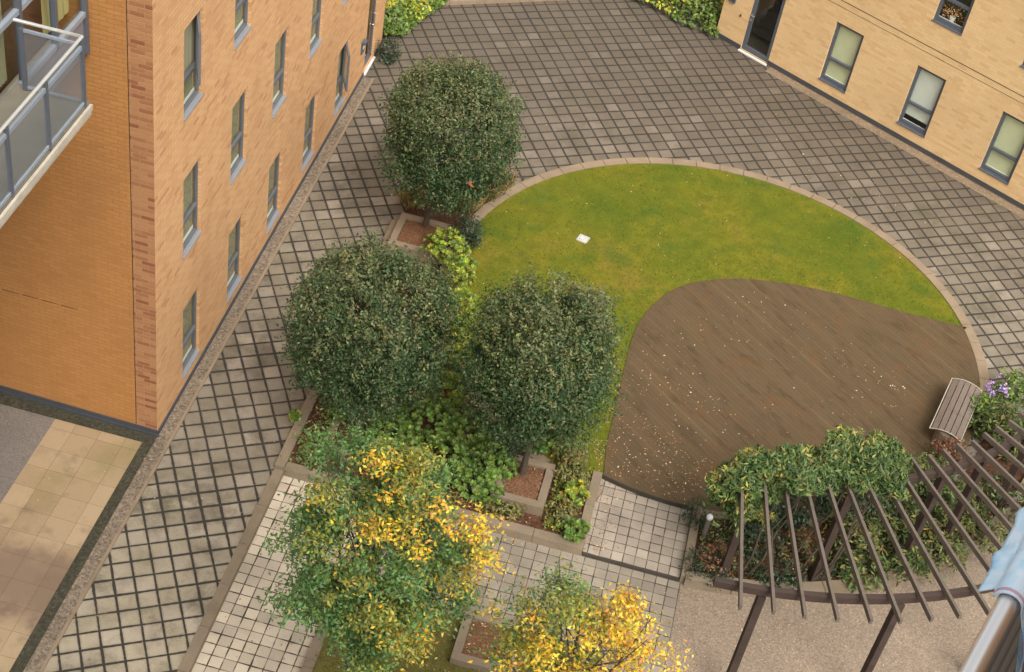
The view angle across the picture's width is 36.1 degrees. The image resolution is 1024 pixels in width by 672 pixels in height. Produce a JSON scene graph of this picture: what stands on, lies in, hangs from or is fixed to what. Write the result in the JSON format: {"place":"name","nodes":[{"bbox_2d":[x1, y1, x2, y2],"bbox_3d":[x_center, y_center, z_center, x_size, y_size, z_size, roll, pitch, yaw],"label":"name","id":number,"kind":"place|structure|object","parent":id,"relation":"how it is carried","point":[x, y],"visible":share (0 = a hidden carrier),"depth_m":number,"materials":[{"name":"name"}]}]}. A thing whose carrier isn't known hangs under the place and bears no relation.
{"place":"outdoors","nodes":[
{"label":"outdoors","id":0,"kind":"place"},
{"bbox_2d":[0,404,54,502],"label":"asphalt","id":1,"kind":"structure","parent":0,"point":[23,433],"depth_m":26.36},
{"bbox_2d":[0,392,156,671],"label":"drain strip","id":2,"kind":"object","parent":1,"relation":"on","point":[63,588],"visible":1,"depth_m":25.67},
{"bbox_2d":[0,419,141,671],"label":"terrace","id":3,"kind":"structure","parent":0,"point":[50,528],"depth_m":25.27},
{"bbox_2d":[191,476,367,671],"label":"path","id":4,"kind":"structure","parent":0,"point":[263,651],"depth_m":24.48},
{"bbox_2d":[312,588,599,671],"bbox_3d":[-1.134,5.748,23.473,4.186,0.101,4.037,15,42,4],"label":"rough grass","id":5,"kind":"structure","parent":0,"point":[424,660],"depth_m":24.23,"materials":[{"name":"green plant"}]},
{"bbox_2d":[256,407,522,671],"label":"autumn tree","id":6,"kind":"object","parent":5,"relation":"on","point":[399,523],"visible":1,"depth_m":19.87,"materials":[{"name":"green plant"}]},
{"bbox_2d":[468,546,696,671],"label":"autumn tree","id":7,"kind":"object","parent":5,"relation":"on","point":[567,602],"visible":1,"depth_m":19.61,"materials":[{"name":"yellow plant"}]},
{"bbox_2d":[343,504,679,666],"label":"path","id":8,"kind":"structure","parent":0,"point":[596,571],"depth_m":25.94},
{"bbox_2d":[582,552,679,581],"bbox_3d":[1.984,3.884,26.309,1.665,0.110,0.040,15,42,4],"label":"landing step","id":9,"kind":"object","parent":8,"relation":"on","point":[632,567],"visible":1,"depth_m":26.28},
{"bbox_2d":[2,0,1023,671],"bbox_3d":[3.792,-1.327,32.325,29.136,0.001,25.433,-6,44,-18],"label":"paving","id":10,"kind":"structure","parent":0,"point":[593,80],"depth_m":34.63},
{"bbox_2d":[0,0,385,436],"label":"brick building","id":11,"kind":"structure","parent":10,"relation":"on","point":[72,333],"depth_m":25.19,"materials":[{"name":"orange brick"}]},
{"bbox_2d":[182,289,199,379],"bbox_3d":[-5.635,-0.108,27.281,0.174,1.640,0.810,15,42,4],"label":"window","id":12,"kind":"structure","parent":11,"relation":"in","point":[190,352],"depth_m":27.61,"materials":[{"name":"grey glass"}]},
{"bbox_2d":[183,161,201,259],"bbox_3d":[-5.246,-2.121,25.464,0.174,1.640,0.810,15,42,4],"label":"window","id":13,"kind":"structure","parent":11,"relation":"in","point":[191,233],"depth_m":25.78,"materials":[{"name":"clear glass"}]},
{"bbox_2d":[184,11,203,121],"bbox_3d":[-4.760,-4.109,23.640,0.373,1.640,0.810,15,42,4],"label":"window","id":14,"kind":"structure","parent":11,"relation":"in","point":[192,34],"depth_m":23.85,"materials":[{"name":"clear glass"}]},
{"bbox_2d":[227,218,241,302],"bbox_3d":[-5.157,-1.484,28.907,0.174,1.640,0.810,15,42,4],"label":"window","id":15,"kind":"structure","parent":11,"relation":"in","point":[233,279],"depth_m":29.24,"materials":[{"name":"grey glass"}]},
{"bbox_2d":[230,91,246,184],"bbox_3d":[-4.768,-3.497,27.090,0.174,1.640,0.810,15,42,4],"label":"window","id":16,"kind":"structure","parent":11,"relation":"in","point":[237,160],"depth_m":27.41,"materials":[{"name":"grey glass"}]},
{"bbox_2d":[234,0,251,49],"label":"window","id":17,"kind":"structure","parent":11,"relation":"in","point":[242,28],"depth_m":25.81,"materials":[{"name":"grey glass"}]},
{"bbox_2d":[266,152,279,233],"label":"window","id":18,"kind":"structure","parent":11,"relation":"in","point":[272,212],"depth_m":30.87,"materials":[{"name":"grey glass"}]},
{"bbox_2d":[272,30,286,118],"bbox_3d":[-4.289,-4.872,28.717,0.174,1.640,0.810,15,42,4],"label":"window","id":19,"kind":"structure","parent":11,"relation":"in","point":[278,97],"depth_m":29.05,"materials":[{"name":"grey glass"}]},
{"bbox_2d":[302,95,314,172],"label":"window","id":20,"kind":"structure","parent":11,"relation":"in","point":[308,153],"depth_m":32.51,"materials":[{"name":"grey glass"}]},
{"bbox_2d":[309,0,322,59],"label":"window","id":21,"kind":"structure","parent":11,"relation":"in","point":[315,41],"depth_m":30.81,"materials":[{"name":"grey glass"}]},
{"bbox_2d":[334,42,349,116],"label":"window","id":22,"kind":"structure","parent":11,"relation":"in","point":[339,100],"depth_m":34.01,"materials":[{"name":"grey glass"}]},
{"bbox_2d":[23,76,371,671],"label":"pebble strip","id":23,"kind":"object","parent":10,"relation":"on","point":[62,616],"visible":1,"depth_m":27.35,"materials":[{"name":"gravel"}]},
{"bbox_2d":[39,78,373,671],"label":"strip edging","id":24,"kind":"object","parent":10,"relation":"on","point":[77,606],"visible":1,"depth_m":27.43,"materials":[{"name":"concrete"}]},
{"bbox_2d":[177,468,283,671],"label":"kerb","id":25,"kind":"structure","parent":10,"relation":"on","point":[190,658],"depth_m":24.88,"materials":[{"name":"concrete"}]},
{"bbox_2d":[300,592,338,671],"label":"bed kerb","id":26,"kind":"structure","parent":10,"relation":"on","point":[309,662],"depth_m":24.05,"materials":[{"name":"stone"}]},
{"bbox_2d":[274,219,397,469],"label":"bed wall","id":27,"kind":"structure","parent":10,"relation":"on","point":[287,449],"depth_m":27.43,"materials":[{"name":"concrete"}]},
{"bbox_2d":[375,37,401,65],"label":"shrub","id":28,"kind":"object","parent":10,"relation":"on","point":[386,56],"visible":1,"depth_m":36.34,"materials":[{"name":"green plant"}]},
{"bbox_2d":[243,0,561,9],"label":"kerb","id":29,"kind":"structure","parent":10,"relation":"on","point":[457,2],"depth_m":38.98,"materials":[{"name":"stone"}]},
{"bbox_2d":[382,0,447,36],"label":"ivy hedge","id":30,"kind":"object","parent":10,"relation":"on","point":[406,24],"visible":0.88,"depth_m":37.45,"materials":[{"name":"green plant"}]},
{"bbox_2d":[387,212,453,264],"bbox_3d":[-1.855,-1.869,31.715,1.110,0.500,1.070,15,42,4],"label":"tree planter","id":31,"kind":"object","parent":10,"relation":"on","point":[411,230],"visible":0.53,"depth_m":31.53,"materials":[{"name":"stone"},{"name":"bark mulch"}]},
{"bbox_2d":[374,48,528,227],"bbox_3d":[-1.230,-3.568,30.495,3.101,4.203,3.181,11,42,0],"label":"round tree","id":32,"kind":"object","parent":31,"relation":"in","point":[478,91],"visible":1,"depth_m":29.61,"materials":[{"name":"green plant"}]},
{"bbox_2d":[284,462,584,555],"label":"bed wall","id":33,"kind":"structure","parent":10,"relation":"on","point":[529,534],"depth_m":26.40,"materials":[{"name":"stone"}]},
{"bbox_2d":[288,172,592,534],"bbox_3d":[-0.366,-0.123,30.055,5.080,0.001,9.250,15,42,4],"label":"planting bed","id":34,"kind":"object","parent":10,"relation":"on","point":[535,521],"visible":0.17,"depth_m":27.54,"materials":[{"name":"soil"}]},
{"bbox_2d":[325,404,396,469],"bbox_3d":[-2.678,1.844,27.426,1.060,0.500,1.180,15,42,4],"label":"shrub","id":35,"kind":"object","parent":34,"relation":"on","point":[338,421],"visible":0.16,"depth_m":27.30,"materials":[{"name":"plant"}]},
{"bbox_2d":[274,226,472,437],"bbox_3d":[-2.333,0.191,26.041,3.170,4.270,2.921,11,42,0],"label":"round tree","id":36,"kind":"object","parent":34,"relation":"on","point":[374,388],"visible":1,"depth_m":25.10,"materials":[{"name":"green plant"}]},
{"bbox_2d":[367,410,416,447],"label":"shrub","id":37,"kind":"object","parent":34,"relation":"on","point":[404,429],"visible":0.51,"depth_m":26.98,"materials":[{"name":"green plant"}]},
{"bbox_2d":[396,394,458,446],"bbox_3d":[-1.498,1.509,27.348,1.057,0.982,1.064,-27,54,-35],"label":"shrub","id":38,"kind":"object","parent":34,"relation":"on","point":[429,413],"visible":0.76,"depth_m":27.10,"materials":[{"name":"green plant"}]},
{"bbox_2d":[420,226,470,263],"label":"shrub","id":39,"kind":"object","parent":34,"relation":"on","point":[459,242],"visible":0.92,"depth_m":30.86,"materials":[{"name":"green plant"}]},
{"bbox_2d":[425,371,468,411],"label":"shrub","id":40,"kind":"object","parent":34,"relation":"on","point":[455,400],"visible":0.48,"depth_m":27.55,"materials":[{"name":"green plant"}]},
{"bbox_2d":[418,429,476,480],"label":"shrub","id":41,"kind":"object","parent":34,"relation":"on","point":[459,448],"visible":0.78,"depth_m":26.67,"materials":[{"name":"green plant"}]},
{"bbox_2d":[439,252,477,288],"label":"shrub","id":42,"kind":"object","parent":34,"relation":"on","point":[462,261],"visible":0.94,"depth_m":30.36,"materials":[{"name":"green plant"}]},
{"bbox_2d":[442,332,477,377],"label":"shrub","id":43,"kind":"object","parent":34,"relation":"on","point":[458,346],"visible":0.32,"depth_m":28.24,"materials":[{"name":"green plant"}]},
{"bbox_2d":[445,286,478,332],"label":"shrub","id":44,"kind":"object","parent":34,"relation":"on","point":[461,292],"visible":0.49,"depth_m":29.20,"materials":[{"name":"green plant"}]},
{"bbox_2d":[434,404,492,456],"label":"shrub","id":45,"kind":"object","parent":34,"relation":"on","point":[456,418],"visible":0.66,"depth_m":27.02,"materials":[{"name":"green plant"}]},
{"bbox_2d":[448,211,485,252],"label":"shrub","id":46,"kind":"object","parent":34,"relation":"on","point":[472,232],"visible":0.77,"depth_m":31.47,"materials":[{"name":"green plant"}]},
{"bbox_2d":[457,465,496,500],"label":"shrub","id":47,"kind":"object","parent":34,"relation":"on","point":[476,489],"visible":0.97,"depth_m":26.57,"materials":[{"name":"green plant"}]},
{"bbox_2d":[458,433,509,480],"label":"shrub","id":48,"kind":"object","parent":34,"relation":"on","point":[492,471],"visible":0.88,"depth_m":26.76,"materials":[{"name":"green plant"}]},
{"bbox_2d":[474,479,506,506],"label":"shrub","id":49,"kind":"object","parent":34,"relation":"on","point":[492,486],"visible":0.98,"depth_m":26.58,"materials":[{"name":"green plant"}]},
{"bbox_2d":[482,451,519,481],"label":"shrub","id":50,"kind":"object","parent":34,"relation":"on","point":[508,474],"visible":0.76,"depth_m":26.83,"materials":[{"name":"green plant"}]},
{"bbox_2d":[483,492,526,521],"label":"shrub","id":51,"kind":"object","parent":34,"relation":"on","point":[514,509],"visible":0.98,"depth_m":26.50,"materials":[{"name":"green plant"}]},
{"bbox_2d":[490,452,555,516],"bbox_3d":[0.166,2.643,27.151,0.930,0.500,1.070,15,42,4],"label":"tree planter","id":52,"kind":"object","parent":34,"relation":"on","point":[529,485],"visible":0.7,"depth_m":26.90,"materials":[{"name":"stone"},{"name":"bark mulch"}]},
{"bbox_2d":[445,262,633,474],"bbox_3d":[0.408,0.800,25.721,3.047,4.577,2.856,11,42,0],"label":"round tree","id":53,"kind":"object","parent":34,"relation":"on","point":[540,415],"visible":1,"depth_m":24.77,"materials":[{"name":"green plant"}]},
{"bbox_2d":[543,493,580,523],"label":"shrub","id":54,"kind":"object","parent":34,"relation":"on","point":[558,512],"visible":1,"depth_m":26.65,"materials":[{"name":"green plant"}]},
{"bbox_2d":[542,458,591,533],"bbox_3d":[0.957,2.771,27.029,0.644,0.179,1.667,15,42,4],"label":"ground cover","id":55,"kind":"object","parent":34,"relation":"on","point":[552,525],"visible":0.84,"depth_m":27.09,"materials":[{"name":"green plant"}]},
{"bbox_2d":[547,433,590,465],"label":"shrub","id":56,"kind":"object","parent":34,"relation":"on","point":[582,452],"visible":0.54,"depth_m":27.55,"materials":[{"name":"green plant"}]},
{"bbox_2d":[556,515,591,543],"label":"shrub","id":57,"kind":"object","parent":34,"relation":"on","point":[570,530],"visible":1,"depth_m":26.30,"materials":[{"name":"green plant"}]},
{"bbox_2d":[557,478,590,506],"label":"shrub","id":58,"kind":"object","parent":34,"relation":"on","point":[571,490],"visible":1,"depth_m":26.95,"materials":[{"name":"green plant"}]},
{"bbox_2d":[2,98,971,671],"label":"fallen leaves","id":59,"kind":"object","parent":10,"relation":"on","point":[606,472],"visible":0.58,"depth_m":27.59,"materials":[{"name":"orange plant"}]},
{"bbox_2d":[450,609,527,671],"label":"tree planter","id":60,"kind":"object","parent":10,"relation":"on","point":[461,655],"visible":0.45,"depth_m":24.51,"materials":[{"name":"stone"},{"name":"bark mulch"}]},
{"bbox_2d":[551,446,588,482],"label":"shrub","id":61,"kind":"object","parent":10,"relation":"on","point":[561,464],"visible":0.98,"depth_m":27.31,"materials":[{"name":"green plant"}]},
{"bbox_2d":[578,470,602,547],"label":"bed wall","id":62,"kind":"structure","parent":10,"relation":"on","point":[591,500],"depth_m":27.11,"materials":[{"name":"stone"}]},
{"bbox_2d":[582,478,690,577],"bbox_3d":[2.184,3.297,26.986,1.680,0.080,1.785,15,42,4],"label":"landing","id":63,"kind":"object","parent":10,"relation":"on","point":[639,543],"visible":0.94,"depth_m":26.87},
{"bbox_2d":[642,0,723,37],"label":"ivy hedge","id":64,"kind":"object","parent":10,"relation":"on","point":[712,16],"visible":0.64,"depth_m":39.46,"materials":[{"name":"green plant"}]},
{"bbox_2d":[679,505,700,583],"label":"bed wall","id":65,"kind":"structure","parent":10,"relation":"on","point":[692,535],"depth_m":26.66,"materials":[{"name":"stone"}]},
{"bbox_2d":[437,157,990,500],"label":"lawn kerb","id":66,"kind":"structure","parent":10,"relation":"on","point":[490,205],"depth_m":33.85,"materials":[{"name":"concrete"}]},
{"bbox_2d":[603,278,979,514],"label":"deck","id":67,"kind":"structure","parent":10,"relation":"on","point":[745,380],"depth_m":30.23,"materials":[{"name":"brown wood"}]},
{"bbox_2d":[602,474,687,509],"bbox_3d":[2.324,2.747,27.505,1.607,0.110,0.114,19,42,10],"label":"deck step","id":68,"kind":"object","parent":67,"relation":"attached to","point":[638,492],"visible":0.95,"depth_m":27.46,"materials":[{"name":"brown wood"}]},
{"bbox_2d":[929,378,981,447],"bbox_3d":[8.368,1.488,29.756,0.619,0.463,1.646,24,43,15],"label":"bench","id":69,"kind":"object","parent":67,"relation":"on","point":[958,398],"visible":0.98,"depth_m":29.56,"materials":[{"name":"grey wood"}]},
{"bbox_2d":[683,478,1023,598],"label":"bed wall","id":70,"kind":"structure","parent":10,"relation":"on","point":[699,582],"depth_m":26.38,"materials":[{"name":"stone"}]},
{"bbox_2d":[690,412,1023,581],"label":"pergola bed","id":71,"kind":"object","parent":10,"relation":"on","point":[986,446],"visible":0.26,"depth_m":27.18,"materials":[{"name":"soil"}]},
{"bbox_2d":[679,492,714,530],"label":"shrub","id":72,"kind":"object","parent":71,"relation":"on","point":[690,506],"visible":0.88,"depth_m":26.88,"materials":[{"name":"green plant"}]},
{"bbox_2d":[696,539,738,575],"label":"shrub","id":73,"kind":"object","parent":71,"relation":"on","point":[711,560],"visible":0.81,"depth_m":26.30,"materials":[{"name":"brown plant"}]},
{"bbox_2d":[720,513,784,559],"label":"shrub","id":74,"kind":"object","parent":71,"relation":"on","point":[751,539],"visible":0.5,"depth_m":26.52,"materials":[{"name":"green plant"}]},
{"bbox_2d":[743,554,807,589],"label":"shrub","id":75,"kind":"object","parent":71,"relation":"on","point":[789,578],"visible":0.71,"depth_m":26.19,"materials":[{"name":"green plant"}]},
{"bbox_2d":[778,520,823,567],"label":"shrub","id":76,"kind":"object","parent":71,"relation":"on","point":[806,557],"visible":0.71,"depth_m":26.55,"materials":[{"name":"green plant"}]},
{"bbox_2d":[771,490,835,531],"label":"shrub","id":77,"kind":"object","parent":71,"relation":"on","point":[799,517],"visible":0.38,"depth_m":26.80,"materials":[{"name":"green plant"}]},
{"bbox_2d":[703,424,915,581],"bbox_3d":[4.666,2.855,25.545,3.834,3.051,1.614,2,42,-10],"label":"climbing plant","id":78,"kind":"object","parent":71,"relation":"on","point":[877,461],"visible":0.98,"depth_m":24.64,"materials":[{"name":"green plant"}]},
{"bbox_2d":[699,486,986,579],"bbox_3d":[5.755,3.425,27.259,5.728,0.299,1.773,-7,45,-19],"label":"ground cover","id":79,"kind":"object","parent":71,"relation":"on","point":[720,532],"visible":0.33,"depth_m":26.84,"materials":[{"name":"green plant"}]},
{"bbox_2d":[814,490,881,528],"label":"shrub","id":80,"kind":"object","parent":71,"relation":"on","point":[859,498],"visible":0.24,"depth_m":27.00,"materials":[{"name":"green plant"}]},
{"bbox_2d":[821,510,885,558],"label":"shrub","id":81,"kind":"object","parent":71,"relation":"on","point":[872,531],"visible":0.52,"depth_m":26.79,"materials":[{"name":"green plant"}]},
{"bbox_2d":[830,546,898,593],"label":"shrub","id":82,"kind":"object","parent":71,"relation":"on","point":[859,559],"visible":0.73,"depth_m":26.40,"materials":[{"name":"green plant"}]},
{"bbox_2d":[865,495,935,541],"bbox_3d":[6.734,3.196,27.349,1.173,0.842,1.085,11,42,0],"label":"shrub","id":83,"kind":"object","parent":71,"relation":"on","point":[896,525],"visible":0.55,"depth_m":27.17,"materials":[{"name":"green plant"}]},
{"bbox_2d":[883,537,934,586],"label":"shrub","id":84,"kind":"object","parent":71,"relation":"on","point":[919,561],"visible":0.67,"depth_m":26.63,"materials":[{"name":"green plant"}]},
{"bbox_2d":[904,452,946,501],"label":"shrub","id":85,"kind":"object","parent":71,"relation":"on","point":[918,484],"visible":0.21,"depth_m":27.91,"materials":[{"name":"green plant"}]},
{"bbox_2d":[915,521,972,578],"bbox_3d":[7.360,3.654,27.050,1.157,0.748,1.030,11,42,0],"label":"shrub","id":86,"kind":"object","parent":71,"relation":"on","point":[958,548],"visible":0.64,"depth_m":26.91,"materials":[{"name":"green plant"}]},
{"bbox_2d":[924,474,981,532],"bbox_3d":[7.862,2.937,27.789,1.209,0.960,1.166,11,42,0],"label":"shrub","id":87,"kind":"object","parent":71,"relation":"on","point":[947,494],"visible":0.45,"depth_m":27.67,"materials":[{"name":"green plant"}]},
{"bbox_2d":[955,505,1009,555],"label":"shrub","id":88,"kind":"object","parent":71,"relation":"on","point":[1004,532],"visible":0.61,"depth_m":27.40,"materials":[{"name":"green plant"}]},
{"bbox_2d":[966,393,1005,436],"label":"shrub","id":89,"kind":"object","parent":71,"relation":"on","point":[984,397],"visible":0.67,"depth_m":29.77,"materials":[{"name":"green plant"}]},
{"bbox_2d":[963,399,1023,441],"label":"shrub","id":90,"kind":"object","parent":71,"relation":"on","point":[992,420],"visible":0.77,"depth_m":29.47,"materials":[{"name":"green plant"}]},
{"bbox_2d":[965,469,1023,523],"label":"shrub","id":91,"kind":"object","parent":71,"relation":"on","point":[996,478],"visible":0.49,"depth_m":27.97,"materials":[{"name":"green plant"}]},
{"bbox_2d":[968,373,1020,410],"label":"purple flowers","id":92,"kind":"object","parent":71,"relation":"on","point":[989,389],"visible":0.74,"depth_m":30.18,"materials":[{"name":"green plant"}]},
{"bbox_2d":[985,411,1023,463],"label":"shrub","id":93,"kind":"object","parent":71,"relation":"on","point":[1014,450],"visible":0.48,"depth_m":29.25,"materials":[{"name":"green plant"}]},
{"bbox_2d":[716,0,1023,209],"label":"brick building","id":94,"kind":"structure","parent":10,"relation":"on","point":[927,78],"depth_m":36.13,"materials":[{"name":"brick"}]},
{"bbox_2d":[741,0,785,61],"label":"door","id":95,"kind":"structure","parent":94,"relation":"in","point":[767,27],"depth_m":39.56,"materials":[{"name":"grey metal"}]},
{"bbox_2d":[818,22,863,93],"bbox_3d":[7.849,-6.648,37.286,0.810,1.640,0.157,36,47,25],"label":"window","id":96,"kind":"structure","parent":94,"relation":"in","point":[846,43],"depth_m":37.38,"materials":[{"name":"beige glass"}]},
{"bbox_2d":[896,66,945,137],"bbox_3d":[9.590,-5.503,36.420,0.970,1.780,0.442,36,47,25],"label":"window","id":97,"kind":"structure","parent":94,"relation":"in","point":[925,91],"depth_m":36.41,"materials":[{"name":"grey glass"}]},
{"bbox_2d":[931,0,974,35],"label":"window","id":98,"kind":"structure","parent":94,"relation":"in","point":[957,27],"depth_m":35.04,"materials":[{"name":"grey metal"}]},
{"bbox_2d":[978,112,1023,184],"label":"window","id":99,"kind":"structure","parent":94,"relation":"in","point":[1005,149],"depth_m":35.47,"materials":[{"name":"glass"}]},
{"bbox_2d":[765,67,1023,217],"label":"wall edging","id":100,"kind":"object","parent":10,"relation":"on","point":[903,146],"depth_m":37.02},
{"bbox_2d":[925,436,971,464],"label":"shrub","id":101,"kind":"object","parent":10,"relation":"on","point":[938,445],"visible":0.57,"depth_m":28.82,"materials":[{"name":"brown plant"}]},
{"bbox_2d":[992,366,1023,406],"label":"shrub","id":102,"kind":"object","parent":10,"relation":"on","point":[1013,398],"visible":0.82,"depth_m":30.41,"materials":[{"name":"green plant"}]},
{"bbox_2d":[449,164,961,474],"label":"lawn","id":103,"kind":"structure","parent":0,"point":[601,241],"depth_m":32.96,"materials":[{"name":"green plant"}]},
{"bbox_2d":[665,504,1022,671],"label":"gravel court","id":104,"kind":"object","parent":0,"point":[918,641],"visible":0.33,"depth_m":25.87,"materials":[{"name":"gravel"}]},
{"bbox_2d":[713,411,1023,671],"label":"pergola","id":105,"kind":"object","parent":104,"relation":"on","point":[978,463],"visible":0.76,"depth_m":24.11,"materials":[{"name":"brown wood"}]},
{"bbox_2d":[958,593,1023,671],"bbox_3d":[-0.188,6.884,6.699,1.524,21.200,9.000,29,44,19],"label":"balcony railing","id":106,"kind":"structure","parent":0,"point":[994,647],"depth_m":3.49,"materials":[{"name":"metal"}]},
{"bbox_2d":[978,507,1023,671],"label":"cloth","id":107,"kind":"object","parent":106,"relation":"hanging from","point":[1005,574],"visible":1,"depth_m":3.61,"materials":[{"name":"fabric"}]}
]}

